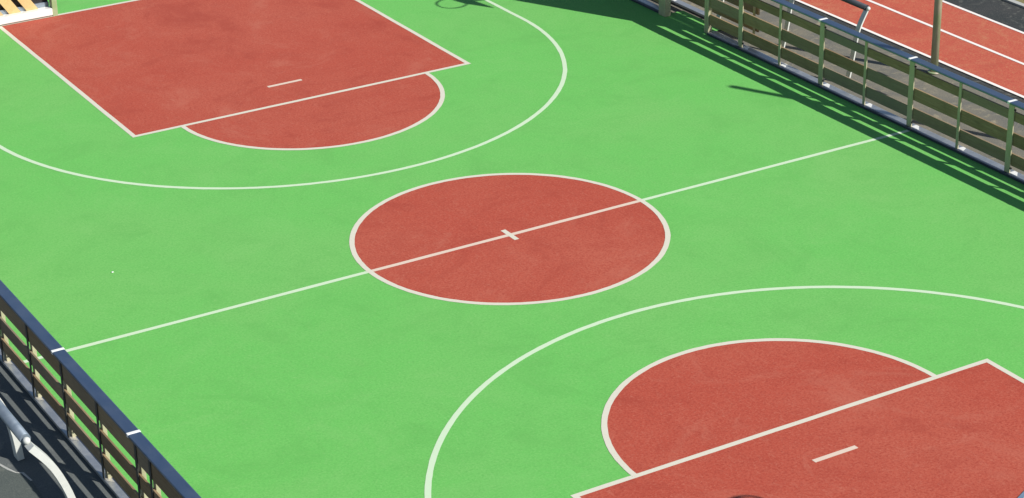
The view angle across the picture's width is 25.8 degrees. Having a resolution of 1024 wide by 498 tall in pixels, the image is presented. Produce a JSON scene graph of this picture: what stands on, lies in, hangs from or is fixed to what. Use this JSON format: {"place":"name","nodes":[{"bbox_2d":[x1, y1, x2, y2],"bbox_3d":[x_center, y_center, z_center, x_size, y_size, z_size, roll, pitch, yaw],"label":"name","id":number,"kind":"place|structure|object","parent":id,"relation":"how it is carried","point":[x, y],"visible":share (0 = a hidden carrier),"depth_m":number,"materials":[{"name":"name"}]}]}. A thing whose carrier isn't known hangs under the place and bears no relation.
{"place":"outdoors","nodes":[
{"label":"outdoors","id":0,"kind":"place"},
{"bbox_2d":[0,361,116,497],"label":"pavement beside court","id":1,"kind":"structure","parent":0,"point":[55,445],"depth_m":20.99,"materials":[{"name":"grey concrete"}]},
{"bbox_2d":[0,466,42,497],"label":"asphalt patch","id":2,"kind":"object","parent":1,"relation":"on","point":[16,485],"visible":1,"depth_m":20.45,"materials":[{"name":"grey asphalt"}]},
{"bbox_2d":[0,464,31,480],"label":"asphalt seam","id":3,"kind":"object","parent":2,"relation":"on","point":[23,473],"visible":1,"depth_m":20.68,"materials":[{"name":"white paint"}]},
{"bbox_2d":[0,398,75,497],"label":"leaning rail","id":4,"kind":"object","parent":1,"relation":"on","point":[19,435],"visible":1,"depth_m":19.35,"materials":[{"name":"white metal"}]},
{"bbox_2d":[0,280,200,497],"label":"timber fence","id":5,"kind":"object","parent":1,"relation":"on","point":[158,468],"visible":1,"depth_m":20.61,"materials":[{"name":"brown wood"}]},
{"bbox_2d":[0,0,1023,497],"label":"court","id":6,"kind":"object","parent":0,"point":[364,386],"visible":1,"depth_m":24.73,"materials":[{"name":"green paint"}]},
{"bbox_2d":[0,0,57,24],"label":"goal wall","id":7,"kind":"structure","parent":6,"relation":"on","point":[12,11],"depth_m":32.49,"materials":[{"name":"metal"}]},
{"bbox_2d":[0,0,136,25],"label":"base line","id":8,"kind":"object","parent":6,"relation":"on","point":[68,12],"visible":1,"depth_m":32.82,"materials":[{"name":"beige paint"}]},
{"bbox_2d":[24,271,367,362],"bbox_3d":[-3.295,0.706,23.562,4.046,0.001,0.064,-15,28,-27],"label":"halfway line","id":9,"kind":"object","parent":6,"relation":"on","point":[205,314],"visible":0.91,"depth_m":23.61,"materials":[{"name":"white paint"}]},
{"bbox_2d":[2,0,463,134],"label":"key paint","id":10,"kind":"object","parent":6,"relation":"on","point":[137,67],"visible":1,"depth_m":31.06,"materials":[{"name":"red paint"}]},
{"bbox_2d":[0,0,470,136],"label":"key line","id":11,"kind":"object","parent":10,"relation":"on","point":[86,97],"visible":1,"depth_m":29.99,"materials":[{"name":"beige paint"}]},
{"bbox_2d":[267,79,301,86],"bbox_3d":[-3.039,-2.218,29.932,0.500,0.001,0.062,-15,28,-27],"label":"penalty mark","id":12,"kind":"object","parent":10,"relation":"on","point":[285,83],"visible":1,"depth_m":29.93,"materials":[{"name":"white paint"}]},
{"bbox_2d":[0,0,566,188],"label":"three point line","id":13,"kind":"object","parent":6,"relation":"on","point":[564,73],"visible":1,"depth_m":27.53,"materials":[{"name":"white paint"}]},
{"bbox_2d":[186,74,439,147],"bbox_3d":[-2.233,-1.667,28.696,3.550,0.001,1.775,-15,28,-27],"label":"free throw paint","id":14,"kind":"object","parent":6,"relation":"on","point":[364,113],"visible":1,"depth_m":28.72,"materials":[{"name":"red paint"}]},
{"bbox_2d":[180,72,444,149],"bbox_3d":[-2.226,-1.663,28.683,3.609,0.001,1.807,-15,28,-27],"label":"free throw arc","id":15,"kind":"object","parent":14,"relation":"on","point":[442,97],"visible":1,"depth_m":28.20,"materials":[{"name":"beige paint"}]},
{"bbox_2d":[355,175,664,302],"bbox_3d":[-0.025,-0.160,25.308,3.568,0.001,3.568,-15,28,-27],"label":"circle paint","id":16,"kind":"object","parent":6,"relation":"on","point":[588,253],"visible":1,"depth_m":25.21,"materials":[{"name":"red paint"}]},
{"bbox_2d":[372,200,639,271],"bbox_3d":[-0.025,-0.161,25.308,3.568,0.001,0.064,-15,28,-27],"label":"halfway line","id":17,"kind":"object","parent":16,"relation":"on","point":[496,238],"visible":1,"depth_m":25.25,"materials":[{"name":"cream paint"}]},
{"bbox_2d":[349,173,670,304],"bbox_3d":[-0.024,-0.162,25.307,3.627,0.001,3.630,-15,28,-27],"label":"circle line","id":18,"kind":"object","parent":16,"relation":"on","point":[382,279],"visible":1,"depth_m":25.01,"materials":[{"name":"beige paint"}]},
{"bbox_2d":[501,230,518,239],"bbox_3d":[-0.024,-0.162,25.308,0.062,0.001,0.310,-15,28,-27],"label":"mark","id":19,"kind":"object","parent":16,"relation":"on","point":[509,234],"visible":1,"depth_m":25.31,"materials":[{"name":"beige paint"}]},
{"bbox_2d":[631,0,658,12],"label":"timber fence","id":20,"kind":"object","parent":6,"relation":"on","point":[650,5],"visible":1,"depth_m":32.55,"materials":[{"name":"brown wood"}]},
{"bbox_2d":[659,0,711,33],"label":"entrance portal","id":21,"kind":"object","parent":6,"relation":"on","point":[664,8],"visible":1,"depth_m":31.46,"materials":[{"name":"grey metal"}]},
{"bbox_2d":[424,286,1023,497],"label":"three point line","id":22,"kind":"object","parent":6,"relation":"on","point":[441,438],"visible":1,"depth_m":23.11,"materials":[{"name":"white paint"}]},
{"bbox_2d":[607,341,931,473],"bbox_3d":[2.197,1.355,21.898,3.550,0.001,1.775,-15,28,-27],"label":"free throw paint","id":23,"kind":"object","parent":6,"relation":"on","point":[683,406],"visible":1,"depth_m":21.80,"materials":[{"name":"red paint"}]},
{"bbox_2d":[601,338,937,476],"bbox_3d":[2.189,1.349,21.909,3.608,0.001,1.806,-15,28,-27],"label":"free throw arc","id":24,"kind":"object","parent":23,"relation":"on","point":[605,434],"visible":1,"depth_m":22.27,"materials":[{"name":"beige paint"}]},
{"bbox_2d":[643,130,908,200],"bbox_3d":[3.232,-1.025,27.046,4.016,0.001,0.064,-15,28,-27],"label":"halfway line","id":25,"kind":"object","parent":6,"relation":"on","point":[770,166],"visible":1,"depth_m":27.01,"materials":[{"name":"white paint"}]},
{"bbox_2d":[580,362,1023,497],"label":"key paint","id":26,"kind":"object","parent":6,"relation":"on","point":[959,434],"visible":1,"depth_m":20.65,"materials":[{"name":"red paint"}]},
{"bbox_2d":[570,359,1023,497],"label":"key line","id":27,"kind":"object","parent":26,"relation":"on","point":[618,481],"visible":1,"depth_m":21.19,"materials":[{"name":"beige paint"}]},
{"bbox_2d":[813,445,857,461],"bbox_3d":[2.989,1.894,20.683,0.500,0.001,0.058,-15,28,-27],"label":"penalty mark","id":28,"kind":"object","parent":26,"relation":"on","point":[835,453],"visible":1,"depth_m":20.69,"materials":[{"name":"white paint"}]},
{"bbox_2d":[707,0,1023,183],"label":"timber fence","id":29,"kind":"object","parent":6,"relation":"on","point":[1008,135],"visible":1,"depth_m":28.30,"materials":[{"name":"brown wood"}]},
{"bbox_2d":[648,0,1023,174],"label":"dusty strip","id":30,"kind":"object","parent":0,"point":[974,109],"depth_m":29.69,"materials":[{"name":"concrete"}]},
{"bbox_2d":[671,11,719,30],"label":"entrance floor","id":31,"kind":"structure","parent":30,"relation":"on","point":[691,19],"depth_m":32.01,"materials":[{"name":"green paint"}]},
{"bbox_2d":[671,0,759,33],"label":"timber screen","id":32,"kind":"object","parent":30,"relation":"on","point":[747,7],"visible":0.28,"depth_m":31.73,"materials":[{"name":"wood"}]},
{"bbox_2d":[716,0,870,77],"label":"leaning rail","id":33,"kind":"object","parent":30,"relation":"on","point":[866,8],"visible":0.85,"depth_m":29.36,"materials":[{"name":"metal"}]},
{"bbox_2d":[928,0,941,74],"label":"pole","id":34,"kind":"object","parent":30,"relation":"on","point":[936,32],"visible":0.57,"depth_m":29.60,"materials":[{"name":"beige metal"}]},
{"bbox_2d":[800,0,1023,95],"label":"track","id":35,"kind":"structure","parent":0,"point":[995,68],"depth_m":31.26,"materials":[{"name":"red paint"}]},
{"bbox_2d":[796,0,1023,97],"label":"track line","id":36,"kind":"object","parent":35,"relation":"on","point":[966,72],"visible":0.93,"depth_m":30.69,"materials":[{"name":"white paint"}]},
{"bbox_2d":[867,0,1023,64],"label":"track line","id":37,"kind":"object","parent":35,"relation":"on","point":[915,19],"visible":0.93,"depth_m":31.26,"materials":[{"name":"white paint"}]},
{"bbox_2d":[942,0,1023,33],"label":"track line","id":38,"kind":"object","parent":35,"relation":"on","point":[982,16],"visible":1,"depth_m":31.90,"materials":[{"name":"white paint"}]},
{"bbox_2d":[944,0,1023,31],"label":"asphalt path","id":39,"kind":"structure","parent":0,"point":[1006,13],"depth_m":32.16,"materials":[{"name":"grey asphalt"}]},
{"label":"ground","id":40,"kind":"structure","parent":0,"visible":0},
{"bbox_2d":[786,0,1023,102],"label":"fence strip","id":41,"kind":"object","parent":40,"relation":"on","point":[923,57],"depth_m":30.66,"materials":[{"name":"white paint"}]},
{"bbox_2d":[1003,0,1023,7],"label":"kerb","id":42,"kind":"structure","parent":40,"relation":"on","point":[1017,3],"depth_m":32.37,"materials":[{"name":"white concrete"}]}
]}

